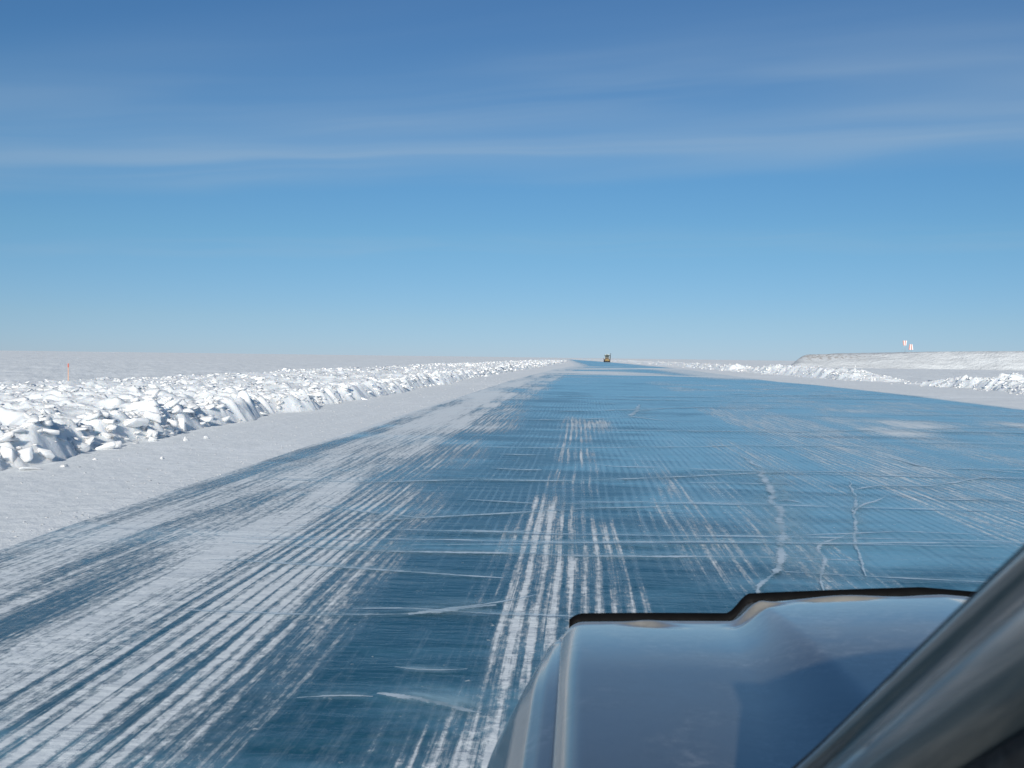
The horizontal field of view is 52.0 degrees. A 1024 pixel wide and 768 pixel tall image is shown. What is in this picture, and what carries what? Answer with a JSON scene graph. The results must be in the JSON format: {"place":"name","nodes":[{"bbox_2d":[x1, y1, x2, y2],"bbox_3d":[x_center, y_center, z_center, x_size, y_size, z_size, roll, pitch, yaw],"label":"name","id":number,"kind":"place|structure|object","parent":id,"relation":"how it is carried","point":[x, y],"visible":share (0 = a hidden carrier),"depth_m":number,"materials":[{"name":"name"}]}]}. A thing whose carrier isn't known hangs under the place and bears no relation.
{"place":"outdoors","nodes":[
{"label":"outdoors","id":0,"kind":"place"},
{"bbox_2d":[0,359,1023,767],"bbox_3d":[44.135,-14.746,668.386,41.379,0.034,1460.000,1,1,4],"label":"ice road","id":1,"kind":"structure","parent":0,"point":[418,589],"depth_m":9.86,"materials":[{"name":"blue ice"}]},
{"bbox_2d":[604,353,610,361],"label":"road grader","id":2,"kind":"object","parent":1,"relation":"on","point":[606,359],"visible":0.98,"depth_m":497.50,"materials":[{"name":"metal"}]},
{"bbox_2d":[487,545,1023,767],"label":"pickup truck","id":3,"kind":"object","parent":1,"relation":"on","point":[914,677],"visible":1,"depth_m":1.62,"materials":[{"name":"silver metal"}]},
{"bbox_2d":[0,351,1023,549],"bbox_3d":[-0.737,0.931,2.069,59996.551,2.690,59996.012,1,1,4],"label":"snow field","id":4,"kind":"structure","parent":0,"point":[252,442],"depth_m":29.80,"materials":[{"name":"white snow"}]},
{"bbox_2d":[17,446,33,462],"bbox_3d":[-7.574,1.109,16.340,0.280,0.222,0.199,-23,11,-28],"label":"snow block","id":5,"kind":"object","parent":4,"relation":"on","point":[25,454],"depth_m":16.27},
{"bbox_2d":[19,466,42,469],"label":"snow block","id":6,"kind":"object","parent":4,"relation":"on","point":[29,468],"depth_m":15.71,"materials":[{"name":"white snow"}]},
{"bbox_2d":[38,448,54,459],"bbox_3d":[-7.453,1.132,16.763,0.196,0.190,0.289,4,-8,42],"label":"snow block","id":7,"kind":"object","parent":4,"relation":"on","point":[48,454],"depth_m":16.72,"materials":[{"name":"white snow"}]},
{"bbox_2d":[73,440,89,452],"bbox_3d":[-7.624,1.106,18.522,0.201,0.259,0.285,1,2,25],"label":"snow block","id":8,"kind":"object","parent":4,"relation":"on","point":[85,448],"depth_m":18.46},
{"bbox_2d":[148,437,156,440],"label":"snow block","id":9,"kind":"object","parent":4,"relation":"on","point":[152,439],"depth_m":21.05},
{"bbox_2d":[0,359,566,470],"bbox_3d":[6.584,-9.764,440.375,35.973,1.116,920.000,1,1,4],"label":"snow bank","id":10,"kind":"structure","parent":4,"relation":"on","point":[241,405],"depth_m":31.46,"materials":[{"name":"white snow"}]},
{"bbox_2d":[0,446,16,462],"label":"snow block","id":11,"kind":"object","parent":10,"relation":"on","point":[7,454],"depth_m":15.99,"materials":[{"name":"white snow"}]},
{"bbox_2d":[43,404,54,407],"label":"snow block","id":12,"kind":"object","parent":10,"relation":"on","point":[49,405],"depth_m":22.78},
{"bbox_2d":[94,441,115,449],"bbox_3d":[-7.491,1.219,19.254,0.435,0.121,0.410,-24,-11,-34],"label":"snow block","id":13,"kind":"object","parent":10,"relation":"on","point":[111,445],"depth_m":19.13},
{"bbox_2d":[101,441,121,446],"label":"snow block","id":14,"kind":"object","parent":10,"relation":"on","point":[118,443],"depth_m":19.67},
{"bbox_2d":[125,401,142,410],"bbox_3d":[-8.294,0.492,23.303,0.534,0.165,0.419,-12,-2,0],"label":"snow block","id":15,"kind":"object","parent":10,"relation":"on","point":[132,407],"depth_m":23.12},
{"bbox_2d":[124,418,148,427],"bbox_3d":[-7.640,0.806,21.131,0.594,0.142,0.450,-18,-9,28],"label":"snow block","id":16,"kind":"object","parent":10,"relation":"on","point":[135,422],"depth_m":21.00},
{"bbox_2d":[142,410,160,422],"bbox_3d":[-7.614,0.693,22.164,0.374,0.219,0.373,15,-16,-36],"label":"snow block","id":17,"kind":"object","parent":10,"relation":"on","point":[153,416],"depth_m":22.04,"materials":[{"name":"white snow"}]},
{"bbox_2d":[146,425,157,436],"bbox_3d":[-7.417,0.983,21.533,0.311,0.169,0.216,29,6,2],"label":"snow block","id":18,"kind":"object","parent":10,"relation":"on","point":[149,429],"depth_m":21.48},
{"bbox_2d":[178,418,186,430],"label":"snow block","id":19,"kind":"object","parent":10,"relation":"on","point":[181,422],"depth_m":23.62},
{"bbox_2d":[183,408,193,412],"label":"snow block","id":20,"kind":"object","parent":10,"relation":"on","point":[187,410],"depth_m":24.33,"materials":[{"name":"white snow"}]},
{"bbox_2d":[198,416,213,421],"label":"snow block","id":21,"kind":"object","parent":10,"relation":"on","point":[207,418],"depth_m":25.24,"materials":[{"name":"white snow"}]},
{"bbox_2d":[0,360,1023,536],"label":"snow rubble","id":22,"kind":"object","parent":4,"relation":"on","point":[45,419],"visible":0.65,"depth_m":35.03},
{"bbox_2d":[574,358,1023,393],"bbox_3d":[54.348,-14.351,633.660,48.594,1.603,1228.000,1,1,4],"label":"snow bank","id":23,"kind":"structure","parent":4,"relation":"on","point":[796,370],"depth_m":101.26,"materials":[{"name":"white snow"}]},
{"bbox_2d":[0,0,1023,360],"label":"sky","id":24,"kind":"structure","parent":0,"point":[777,180],"materials":[{"name":"blue"}]},
{"bbox_2d":[791,351,1023,370],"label":"hill","id":25,"kind":"structure","parent":0,"point":[992,360],"depth_m":283.79,"materials":[{"name":"white snow"}]}
]}

